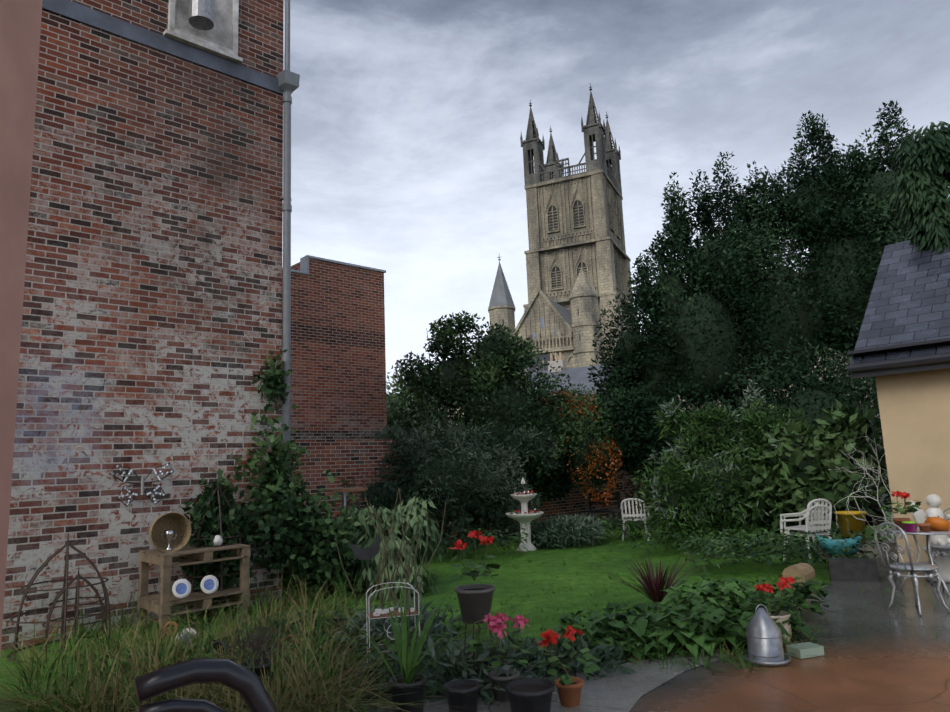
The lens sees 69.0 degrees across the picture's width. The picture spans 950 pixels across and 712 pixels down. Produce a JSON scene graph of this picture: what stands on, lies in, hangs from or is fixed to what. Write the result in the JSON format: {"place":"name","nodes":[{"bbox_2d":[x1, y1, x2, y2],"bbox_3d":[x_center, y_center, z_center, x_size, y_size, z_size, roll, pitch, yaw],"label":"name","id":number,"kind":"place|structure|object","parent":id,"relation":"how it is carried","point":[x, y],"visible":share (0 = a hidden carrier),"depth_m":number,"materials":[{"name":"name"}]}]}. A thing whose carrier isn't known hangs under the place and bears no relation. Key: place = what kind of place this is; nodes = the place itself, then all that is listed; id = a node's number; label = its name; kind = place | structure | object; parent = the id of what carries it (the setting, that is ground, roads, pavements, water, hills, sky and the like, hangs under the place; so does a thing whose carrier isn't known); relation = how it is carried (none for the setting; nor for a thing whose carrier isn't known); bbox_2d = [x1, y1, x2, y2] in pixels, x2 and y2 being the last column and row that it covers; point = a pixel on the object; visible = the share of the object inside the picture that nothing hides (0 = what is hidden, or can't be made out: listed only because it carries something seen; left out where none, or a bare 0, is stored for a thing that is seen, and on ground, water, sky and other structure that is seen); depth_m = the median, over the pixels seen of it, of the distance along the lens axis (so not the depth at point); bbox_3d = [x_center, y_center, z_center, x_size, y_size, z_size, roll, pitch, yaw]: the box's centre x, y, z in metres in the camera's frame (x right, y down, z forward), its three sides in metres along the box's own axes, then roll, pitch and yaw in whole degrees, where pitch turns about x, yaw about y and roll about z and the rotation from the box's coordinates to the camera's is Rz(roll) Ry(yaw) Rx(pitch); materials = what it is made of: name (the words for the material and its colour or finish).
{"place":"outdoors","nodes":[
{"label":"outdoors","id":0,"kind":"place"},
{"bbox_2d":[0,0,42,655],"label":"wall","id":1,"kind":"structure","parent":0,"point":[20,26],"depth_m":2.51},
{"bbox_2d":[134,658,276,711],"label":"chair back","id":2,"kind":"object","parent":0,"point":[246,683],"visible":1,"depth_m":0.83,"materials":[{"name":"black metal"}]},
{"bbox_2d":[321,487,367,514],"bbox_3d":[-1.995,2.745,10.584,0.716,1.409,0.715,-2,-9,-2],"label":"table bird","id":3,"kind":"object","parent":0,"point":[344,492],"visible":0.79,"depth_m":10.59},
{"bbox_2d":[387,386,427,438],"bbox_3d":[-2.518,2.474,26.752,2.020,2.880,1.079,-2,-9,-2],"label":"pale tree","id":4,"kind":"object","parent":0,"point":[408,399],"visible":0.06,"depth_m":26.37,"materials":[{"name":"plant"}]},
{"bbox_2d":[0,470,891,711],"bbox_3d":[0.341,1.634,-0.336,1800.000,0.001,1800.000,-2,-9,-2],"label":"ground","id":5,"kind":"structure","parent":0,"point":[375,698],"depth_m":5.24,"materials":[{"name":"soil"}]},
{"bbox_2d":[1,0,282,649],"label":"brick wall","id":6,"kind":"structure","parent":5,"relation":"on","point":[151,333],"depth_m":8.47,"materials":[{"name":"red brick"}]},
{"bbox_2d":[109,463,173,505],"bbox_3d":[-3.921,1.517,8.152,0.732,0.492,0.042,6,-12,-42],"label":"butterfly wall ornament","id":7,"kind":"object","parent":6,"relation":"attached to","point":[142,480],"visible":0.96,"depth_m":8.14,"materials":[{"name":"metal"}]},
{"bbox_2d":[42,0,282,94],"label":"ledge","id":8,"kind":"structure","parent":6,"relation":"attached to","point":[109,24],"depth_m":9.07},
{"bbox_2d":[163,0,242,63],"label":"boarded window with duct","id":9,"kind":"structure","parent":6,"relation":"attached to","point":[210,26],"depth_m":9.44,"materials":[{"name":"metal"}]},
{"bbox_2d":[277,0,299,570],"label":"drain pipe","id":10,"kind":"object","parent":6,"relation":"attached to","point":[288,82],"visible":0.75,"depth_m":9.90,"materials":[{"name":"metal"}]},
{"bbox_2d":[0,563,502,711],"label":"tall grass","id":11,"kind":"structure","parent":5,"relation":"on","point":[278,687],"depth_m":5.29,"materials":[{"name":"green plant"}]},
{"bbox_2d":[239,657,272,708],"bbox_3d":[-1.621,2.426,5.123,0.244,0.300,0.244,-2,-9,-2],"label":"plant pot","id":12,"kind":"object","parent":5,"relation":"on","point":[257,668],"visible":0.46,"depth_m":5.07,"materials":[{"name":"plastic"}]},
{"bbox_2d":[223,617,286,665],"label":"clump","id":13,"kind":"object","parent":12,"relation":"on","point":[260,636],"visible":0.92,"depth_m":5.13,"materials":[{"name":"brown"}]},
{"bbox_2d":[282,258,386,439],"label":"brick building","id":14,"kind":"structure","parent":5,"relation":"on","point":[338,377],"depth_m":17.86,"materials":[{"name":"red brick"}]},
{"bbox_2d":[282,255,385,274],"bbox_3d":[-5.367,-2.399,16.789,7.560,0.510,0.360,6,-12,-42],"label":"wall coping","id":15,"kind":"object","parent":14,"relation":"on","point":[304,264],"visible":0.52,"depth_m":17.80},
{"bbox_2d":[386,361,447,438],"bbox_3d":[-2.499,2.402,26.671,3.249,4.536,2.484,-2,-9,-2],"label":"tree","id":16,"kind":"object","parent":5,"relation":"on","point":[393,400],"visible":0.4,"depth_m":26.22,"materials":[{"name":"green"}]},
{"bbox_2d":[297,596,636,709],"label":"plants","id":17,"kind":"object","parent":5,"relation":"on","point":[463,669],"depth_m":5.36,"materials":[{"name":"plant"}]},
{"bbox_2d":[467,613,537,669],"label":"geranium leaves","id":18,"kind":"object","parent":17,"relation":"on","point":[497,619],"visible":1,"depth_m":4.92,"materials":[{"name":"plant"}]},
{"bbox_2d":[394,310,599,535],"bbox_3d":[0.527,1.610,17.057,4.924,5.539,4.032,-2,-9,-2],"label":"hawthorn","id":19,"kind":"object","parent":5,"relation":"on","point":[448,334],"depth_m":16.40,"materials":[{"name":"green plant"}]},
{"bbox_2d":[432,336,558,483],"bbox_3d":[0.844,1.368,16.890,3.826,3.832,2.128,-2,-9,-2],"label":"tree","id":20,"kind":"object","parent":19,"relation":"attached to","point":[449,373],"visible":0.08,"depth_m":16.47,"materials":[{"name":"plant"}]},
{"bbox_2d":[542,383,623,506],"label":"shrub","id":21,"kind":"object","parent":19,"relation":"attached to","point":[596,456],"visible":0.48,"depth_m":16.37,"materials":[{"name":"green"}]},
{"bbox_2d":[631,383,816,548],"bbox_3d":[4.784,2.128,13.151,3.683,3.150,2.729,-2,-9,-2],"label":"buddleia thicket","id":22,"kind":"object","parent":5,"relation":"on","point":[693,439],"depth_m":12.85,"materials":[{"name":"green plant"}]},
{"bbox_2d":[662,419,767,524],"bbox_3d":[4.708,2.203,13.255,2.348,1.961,1.268,-2,-9,-2],"label":"shrub","id":23,"kind":"object","parent":22,"relation":"attached to","point":[734,477],"visible":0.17,"depth_m":12.76,"materials":[{"name":"green"}]},
{"bbox_2d":[0,510,941,697],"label":"lawn","id":24,"kind":"structure","parent":0,"point":[547,600],"depth_m":9.80,"materials":[{"name":"green plant"}]},
{"bbox_2d":[6,533,114,662],"bbox_3d":[-4.181,2.394,7.056,0.941,1.170,0.940,-2,-9,-2],"label":"wire cloche","id":25,"kind":"object","parent":24,"relation":"on","point":[66,588],"visible":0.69,"depth_m":7.00,"materials":[{"name":"metal"}]},
{"bbox_2d":[40,567,107,651],"bbox_3d":[-4.172,2.601,7.245,0.622,0.820,0.622,-2,-9,-2],"label":"support","id":26,"kind":"object","parent":24,"relation":"on","point":[78,577],"visible":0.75,"depth_m":7.22,"materials":[{"name":"metal"}]},
{"bbox_2d":[137,543,250,638],"bbox_3d":[-3.210,2.642,7.904,0.980,0.870,0.800,6,-12,-42],"label":"pallet table","id":27,"kind":"object","parent":24,"relation":"on","point":[201,599],"visible":0.79,"depth_m":7.76,"materials":[{"name":"brown wood"}]},
{"bbox_2d":[149,512,191,552],"bbox_3d":[-3.443,1.973,7.745,0.446,0.446,0.235,6,-12,-42],"label":"wicker basket","id":28,"kind":"object","parent":27,"relation":"on","point":[179,523],"visible":0.94,"depth_m":7.80,"materials":[{"name":"wicker"}]},
{"bbox_2d":[161,530,176,550],"bbox_3d":[-3.407,2.054,7.696,0.147,0.220,0.110,-1,-9,-7],"label":"silver trophy","id":29,"kind":"object","parent":28,"relation":"in","point":[168,534],"visible":0.98,"depth_m":7.67,"materials":[{"name":"grey"}]},
{"bbox_2d":[172,579,190,597],"bbox_3d":[-3.143,2.491,7.402,0.200,0.200,0.020,6,-27,-42],"label":"plate on pallet","id":30,"kind":"object","parent":27,"relation":"attached to","point":[181,588],"visible":1,"depth_m":7.41,"materials":[{"name":"white"}]},
{"bbox_2d":[200,575,218,593],"bbox_3d":[-2.922,2.514,7.604,0.200,0.200,0.020,6,-27,-42],"label":"plate on pallet","id":31,"kind":"object","parent":27,"relation":"attached to","point":[209,584],"visible":1,"depth_m":7.61,"materials":[{"name":"white"}]},
{"bbox_2d":[184,479,241,624],"bbox_3d":[-3.095,2.291,8.274,0.682,1.670,0.681,-2,-9,-2],"label":"wire obelisk","id":32,"kind":"object","parent":24,"relation":"on","point":[196,538],"visible":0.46,"depth_m":8.08,"materials":[{"name":"metal"}]},
{"bbox_2d":[207,640,237,661],"bbox_3d":[-2.158,2.574,5.940,0.224,0.218,0.190,12,-21,34],"label":"tumbled pot","id":33,"kind":"object","parent":24,"relation":"on","point":[218,642],"visible":0.21,"depth_m":5.93,"materials":[{"name":"black plastic"}]},
{"bbox_2d":[99,625,451,686],"bbox_3d":[-1.707,2.595,6.043,3.029,0.252,1.390,-2,-9,-2],"label":"bed groundcover","id":34,"kind":"object","parent":24,"relation":"on","point":[388,644],"visible":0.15,"depth_m":6.01,"materials":[{"name":"plant"}]},
{"bbox_2d":[281,508,373,598],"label":"shrub foliage","id":35,"kind":"object","parent":24,"relation":"on","point":[348,591],"visible":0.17,"depth_m":9.49,"materials":[{"name":"green"}]},
{"bbox_2d":[259,603,463,646],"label":"bed groundcover","id":36,"kind":"object","parent":24,"relation":"on","point":[340,619],"visible":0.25,"depth_m":6.89,"materials":[{"name":"plant"}]},
{"bbox_2d":[348,534,380,579],"bbox_3d":[-1.159,2.405,7.313,0.350,0.990,0.008,0,-9,-17],"label":"bird ornament","id":37,"kind":"object","parent":24,"relation":"on","point":[371,552],"visible":0.89,"depth_m":7.36,"materials":[{"name":"black metal"}]},
{"bbox_2d":[329,488,445,618],"bbox_3d":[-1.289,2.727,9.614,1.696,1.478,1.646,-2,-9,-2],"label":"weeping shrub","id":38,"kind":"object","parent":24,"relation":"on","point":[366,532],"visible":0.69,"depth_m":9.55,"materials":[{"name":"plant"}]},
{"bbox_2d":[366,582,420,667],"bbox_3d":[-0.704,2.317,5.923,0.429,0.693,0.260,0,-9,-14],"label":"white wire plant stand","id":39,"kind":"object","parent":24,"relation":"on","point":[383,613],"visible":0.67,"depth_m":5.92,"materials":[{"name":"white"}]},
{"bbox_2d":[343,412,561,545],"bbox_3d":[-0.524,2.665,15.064,5.056,2.939,3.425,-2,-9,-2],"label":"willow shrub","id":40,"kind":"object","parent":24,"relation":"on","point":[486,456],"depth_m":14.68,"materials":[{"name":"plant"}]},
{"bbox_2d":[367,440,516,515],"bbox_3d":[-0.791,2.632,14.960,3.465,1.786,1.714,-2,-9,-2],"label":"shrub","id":41,"kind":"object","parent":40,"relation":"attached to","point":[389,507],"visible":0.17,"depth_m":14.45,"materials":[{"name":"plant"}]},
{"bbox_2d":[385,528,528,556],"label":"bed plants","id":42,"kind":"object","parent":24,"relation":"on","point":[470,544],"visible":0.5,"depth_m":12.76,"materials":[{"name":"plant"}]},
{"bbox_2d":[290,439,664,543],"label":"garden wall","id":43,"kind":"structure","parent":24,"relation":"on","point":[356,458],"depth_m":14.19,"materials":[{"name":"brick"}]},
{"bbox_2d":[519,386,677,501],"bbox_3d":[3.006,2.148,17.161,4.210,2.839,2.151,-2,-9,-2],"label":"shrub","id":44,"kind":"object","parent":43,"relation":"attached to","point":[629,408],"visible":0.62,"depth_m":16.59,"materials":[{"name":"green"}]},
{"bbox_2d":[506,478,543,550],"bbox_3d":[0.975,3.096,13.585,0.745,1.420,0.748,1,-9,-18],"label":"fountain","id":45,"kind":"object","parent":24,"relation":"on","point":[524,519],"depth_m":13.45,"materials":[{"name":"stone"}]},
{"bbox_2d":[209,599,858,686],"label":"bed grass clumps","id":46,"kind":"object","parent":24,"relation":"on","point":[740,656],"visible":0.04,"depth_m":5.75,"materials":[{"name":"plant"}]},
{"bbox_2d":[520,511,605,549],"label":"shrub","id":47,"kind":"object","parent":24,"relation":"on","point":[559,531],"visible":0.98,"depth_m":13.68,"materials":[{"name":"plant"}]},
{"bbox_2d":[494,626,697,665],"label":"border plants","id":48,"kind":"object","parent":24,"relation":"on","point":[605,639],"visible":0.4,"depth_m":5.77,"materials":[{"name":"plant"}]},
{"bbox_2d":[582,491,621,528],"bbox_3d":[3.189,3.872,17.383,0.900,0.900,0.370,-9,-11,38],"label":"dark bench","id":49,"kind":"object","parent":24,"relation":"on","point":[618,499],"visible":0.58,"depth_m":17.38,"materials":[{"name":"brown wood"}]},
{"bbox_2d":[507,512,744,538],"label":"bed plants","id":50,"kind":"object","parent":24,"relation":"on","point":[610,517],"visible":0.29,"depth_m":14.55,"materials":[{"name":"plant"}]},
{"bbox_2d":[620,498,650,540],"bbox_3d":[3.394,3.442,14.645,0.576,0.884,0.590,-5,-9,18],"label":"garden chair","id":51,"kind":"object","parent":24,"relation":"on","point":[633,515],"visible":0.73,"depth_m":14.46,"materials":[{"name":"plastic"}]},
{"bbox_2d":[584,553,704,601],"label":"cordyline plant","id":52,"kind":"object","parent":24,"relation":"on","point":[654,587],"visible":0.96,"depth_m":7.72,"materials":[{"name":"red plant"}]},
{"bbox_2d":[553,598,814,661],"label":"border plants","id":53,"kind":"object","parent":24,"relation":"on","point":[733,624],"visible":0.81,"depth_m":6.01,"materials":[{"name":"plant"}]},
{"bbox_2d":[628,523,812,552],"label":"plants","id":54,"kind":"object","parent":24,"relation":"on","point":[646,536],"visible":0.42,"depth_m":12.02,"materials":[{"name":"plant"}]},
{"bbox_2d":[659,574,835,617],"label":"border plants","id":55,"kind":"object","parent":24,"relation":"on","point":[709,587],"visible":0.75,"depth_m":7.03,"materials":[{"name":"plant"}]},
{"bbox_2d":[587,100,946,525],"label":"holly trees","id":56,"kind":"object","parent":24,"relation":"on","point":[761,233],"depth_m":18.83,"materials":[{"name":"green plant"}]},
{"bbox_2d":[606,171,910,452],"bbox_3d":[8.305,-1.046,18.495,8.522,8.671,5.257,1,-9,-18],"label":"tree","id":57,"kind":"object","parent":56,"relation":"attached to","point":[719,368],"visible":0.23,"depth_m":18.81,"materials":[{"name":"green"}]},
{"bbox_2d":[676,528,884,573],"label":"border weeds","id":58,"kind":"object","parent":24,"relation":"on","point":[735,554],"visible":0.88,"depth_m":9.85,"materials":[{"name":"plant"}]},
{"bbox_2d":[782,563,814,588],"bbox_3d":[4.119,2.785,8.781,0.271,0.271,0.443,-10,-12,41],"label":"boulder","id":59,"kind":"object","parent":24,"relation":"on","point":[805,571],"visible":0.66,"depth_m":8.65,"materials":[{"name":"stone"}]},
{"bbox_2d":[784,503,828,551],"bbox_3d":[5.620,2.882,11.674,0.576,0.884,0.590,5,-12,-38],"label":"garden chair","id":60,"kind":"object","parent":24,"relation":"on","point":[813,538],"visible":0.04,"depth_m":11.59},
{"bbox_2d":[780,499,831,558],"bbox_3d":[5.197,2.669,10.800,0.576,0.884,0.590,1,-10,-21],"label":"wicker armchair","id":61,"kind":"object","parent":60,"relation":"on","point":[822,521],"visible":0.75,"depth_m":10.63,"materials":[{"name":"wicker"}]},
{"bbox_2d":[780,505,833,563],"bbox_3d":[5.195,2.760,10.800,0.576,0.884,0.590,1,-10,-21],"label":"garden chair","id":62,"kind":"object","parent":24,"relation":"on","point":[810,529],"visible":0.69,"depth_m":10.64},
{"bbox_2d":[736,402,889,537],"bbox_3d":[6.179,2.037,12.338,2.913,2.433,2.411,-2,-9,-2],"label":"shrub foliage","id":63,"kind":"object","parent":24,"relation":"on","point":[801,499],"visible":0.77,"depth_m":12.18,"materials":[{"name":"plant"}]},
{"bbox_2d":[760,431,861,510],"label":"shrub foliage","id":64,"kind":"object","parent":63,"relation":"attached to","point":[803,464],"visible":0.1,"depth_m":12.28,"materials":[{"name":"green"}]},
{"bbox_2d":[820,399,877,478],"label":"shrub leaves","id":65,"kind":"object","parent":64,"relation":"attached to","point":[848,447],"visible":0.23,"depth_m":12.24,"materials":[{"name":"plant"}]},
{"bbox_2d":[861,504,883,525],"bbox_3d":[6.859,2.738,11.923,0.260,0.340,0.200,1,-10,-19],"label":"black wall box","id":66,"kind":"object","parent":63,"relation":"on","point":[872,518],"visible":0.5,"depth_m":11.83,"materials":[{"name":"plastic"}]},
{"bbox_2d":[816,533,860,569],"bbox_3d":[5.260,2.811,9.941,0.580,0.526,0.522,-7,2,28],"label":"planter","id":67,"kind":"object","parent":24,"relation":"on","point":[838,543],"visible":0.71,"depth_m":9.74,"materials":[{"name":"ceramic"}]},
{"bbox_2d":[829,426,893,547],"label":"bare shrub","id":68,"kind":"object","parent":24,"relation":"on","point":[879,468],"visible":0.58,"depth_m":10.43,"materials":[{"name":"white"}]},
{"bbox_2d":[510,352,610,402],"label":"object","id":69,"kind":"structure","parent":0,"point":[578,375],"depth_m":64.08,"materials":[{"name":"brick"}]},
{"bbox_2d":[423,651,727,711],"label":"path","id":70,"kind":"structure","parent":0,"point":[619,691],"depth_m":5.02,"materials":[{"name":"concrete"}]},
{"bbox_2d":[388,673,426,711],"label":"plant pot","id":71,"kind":"object","parent":70,"relation":"on","point":[397,689],"visible":0.81,"depth_m":4.62,"materials":[{"name":"plastic"}]},
{"bbox_2d":[338,587,533,683],"bbox_3d":[-0.308,1.944,4.906,1.101,0.621,1.546,6,-12,-41],"label":"spiky plant","id":72,"kind":"object","parent":71,"relation":"on","point":[408,671],"visible":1,"depth_m":4.89,"materials":[{"name":"green plant"}]},
{"bbox_2d":[444,679,480,711],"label":"plant pot","id":73,"kind":"object","parent":70,"relation":"on","point":[459,691],"visible":1,"depth_m":4.56,"materials":[{"name":"plastic"}]},
{"bbox_2d":[459,619,495,678],"bbox_3d":[0.027,2.252,5.259,0.298,0.477,0.302,-2,-9,-2],"label":"pot stand","id":74,"kind":"object","parent":70,"relation":"on","point":[465,622],"visible":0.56,"depth_m":5.22,"materials":[{"name":"metal"}]},
{"bbox_2d":[455,584,494,623],"bbox_3d":[0.004,1.911,5.324,0.314,0.250,0.314,-2,-9,-2],"label":"grey pot on stand","id":75,"kind":"object","parent":74,"relation":"on","point":[475,602],"visible":0.96,"depth_m":5.22,"materials":[{"name":"plastic"}]},
{"bbox_2d":[449,530,500,580],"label":"geranium plant","id":76,"kind":"object","parent":75,"relation":"on","point":[481,567],"visible":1,"depth_m":5.30,"materials":[{"name":"plant"}]},
{"bbox_2d":[488,669,519,701],"bbox_3d":[0.210,2.345,4.919,0.224,0.170,0.224,-2,-9,-2],"label":"grey pot","id":77,"kind":"object","parent":70,"relation":"on","point":[502,679],"visible":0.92,"depth_m":4.85,"materials":[{"name":"plastic"}]},
{"bbox_2d":[505,678,554,711],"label":"plant pot","id":78,"kind":"object","parent":70,"relation":"on","point":[529,694],"visible":1,"depth_m":4.44,"materials":[{"name":"plastic"}]},
{"bbox_2d":[554,676,583,706],"bbox_3d":[0.650,2.311,4.749,0.204,0.150,0.204,-2,-9,-2],"label":"terracotta pot","id":79,"kind":"object","parent":70,"relation":"on","point":[569,695],"visible":0.92,"depth_m":4.68,"materials":[{"name":"brown"}]},
{"bbox_2d":[535,625,600,685],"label":"geranium leaves","id":80,"kind":"object","parent":79,"relation":"in","point":[565,679],"visible":1,"depth_m":4.77,"materials":[{"name":"plant"}]},
{"bbox_2d":[520,83,637,364],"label":"cathedral tower","id":81,"kind":"structure","parent":0,"point":[575,222],"depth_m":112.25,"materials":[{"name":"beige stone"}]},
{"bbox_2d":[557,398,615,485],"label":"shrub","id":82,"kind":"object","parent":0,"point":[599,474],"visible":0.17,"depth_m":16.40,"materials":[{"name":"plant"}]},
{"bbox_2d":[282,0,949,393],"label":"sky","id":83,"kind":"structure","parent":0,"point":[409,118],"materials":[{"name":"grey"}]},
{"bbox_2d":[386,256,881,431],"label":"cathedral","id":84,"kind":"structure","parent":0,"point":[545,323],"depth_m":94.77,"materials":[{"name":"stone"}]},
{"bbox_2d":[369,557,949,711],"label":"patio","id":85,"kind":"structure","parent":0,"point":[900,665],"depth_m":5.29,"materials":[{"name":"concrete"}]},
{"bbox_2d":[742,604,790,666],"bbox_3d":[2.335,2.233,5.593,0.370,0.435,0.370,-2,-9,-2],"label":"poultry drinker","id":86,"kind":"object","parent":85,"relation":"on","point":[762,627],"visible":1,"depth_m":5.49,"materials":[{"name":"metal"}]},
{"bbox_2d":[768,609,791,642],"bbox_3d":[2.688,2.441,6.197,0.290,0.265,0.290,-4,-9,13],"label":"flower pot","id":87,"kind":"object","parent":85,"relation":"on","point":[783,615],"visible":0.25,"depth_m":6.09,"materials":[{"name":"beige ceramic"}]},
{"bbox_2d":[744,575,799,611],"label":"geranium leaves","id":88,"kind":"object","parent":87,"relation":"in","point":[784,600],"visible":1,"depth_m":6.20,"materials":[{"name":"plant"}]},
{"bbox_2d":[785,642,823,658],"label":"stone block","id":89,"kind":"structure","parent":85,"relation":"on","point":[805,649],"depth_m":5.62,"materials":[{"name":"green"}]},
{"bbox_2d":[827,558,878,581],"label":"stone slab","id":90,"kind":"structure","parent":85,"relation":"on","point":[848,569],"depth_m":8.83,"materials":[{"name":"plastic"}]},
{"bbox_2d":[815,540,898,558],"bbox_3d":[6.205,3.122,10.859,1.500,0.400,0.350,-5,-9,18],"label":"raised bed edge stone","id":91,"kind":"object","parent":85,"relation":"on","point":[875,549],"visible":0.14,"depth_m":10.71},
{"bbox_2d":[834,511,865,541],"bbox_3d":[5.944,2.699,10.900,0.450,0.470,0.450,-2,-9,-2],"label":"yellow planter","id":92,"kind":"object","parent":91,"relation":"on","point":[853,524],"visible":0.75,"depth_m":10.76,"materials":[{"name":"ceramic"}]},
{"bbox_2d":[874,522,949,615],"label":"bistro chair","id":93,"kind":"object","parent":85,"relation":"on","point":[912,568],"visible":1,"depth_m":7.06,"materials":[{"name":"silver metal"}]},
{"bbox_2d":[875,368,949,572],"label":"cream outbuilding walls","id":94,"kind":"structure","parent":85,"relation":"on","point":[914,408],"depth_m":9.34,"materials":[{"name":"paint"}]},
{"bbox_2d":[847,338,949,378],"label":"gutter","id":95,"kind":"object","parent":94,"relation":"attached to","point":[907,365],"visible":0.7,"depth_m":9.28,"materials":[{"name":"metal"}]},
{"bbox_2d":[850,239,949,364],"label":"outbuilding roof slates","id":96,"kind":"object","parent":94,"relation":"on","point":[909,300],"visible":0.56,"depth_m":10.17,"materials":[{"name":"stone"}]},
{"bbox_2d":[887,527,949,594],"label":"bistro table","id":97,"kind":"object","parent":85,"relation":"on","point":[927,534],"visible":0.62,"depth_m":8.02,"materials":[{"name":"silver metal"}]},
{"bbox_2d":[878,491,920,514],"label":"geranium flowers","id":98,"kind":"object","parent":97,"relation":"on","point":[906,495],"visible":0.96,"depth_m":8.23,"materials":[{"name":"plant"}]},
{"bbox_2d":[892,518,910,529],"bbox_3d":[5.098,2.009,8.250,0.184,0.130,0.184,-2,-9,-2],"label":"geranium pot on table","id":99,"kind":"object","parent":97,"relation":"on","point":[898,521],"visible":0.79,"depth_m":8.21,"materials":[{"name":"ceramic"}]},
{"bbox_2d":[902,521,917,531],"bbox_3d":[5.043,1.980,8.010,0.160,0.115,0.160,-2,-9,-2],"label":"lime pot on table","id":100,"kind":"object","parent":97,"relation":"on","point":[909,526],"visible":1,"depth_m":7.96,"materials":[{"name":"purple"}]},
{"bbox_2d":[924,516,949,530],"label":"pumpkin on table","id":101,"kind":"object","parent":97,"relation":"on","point":[938,523],"visible":0.88,"depth_m":7.97,"materials":[{"name":"orange"}]},
{"bbox_2d":[910,494,949,581],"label":"cherub statue","id":102,"kind":"object","parent":85,"relation":"on","point":[934,502],"visible":0.58,"depth_m":8.67,"materials":[{"name":"white stone"}]},
{"bbox_2d":[930,507,949,583],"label":"bistro chair","id":103,"kind":"object","parent":85,"relation":"on","point":[938,547],"visible":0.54,"depth_m":8.44,"materials":[{"name":"silver metal"}]},
{"bbox_2d":[883,121,949,253],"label":"tree foliage","id":104,"kind":"object","parent":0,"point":[921,184],"visible":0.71,"depth_m":11.01,"materials":[{"name":"green"}]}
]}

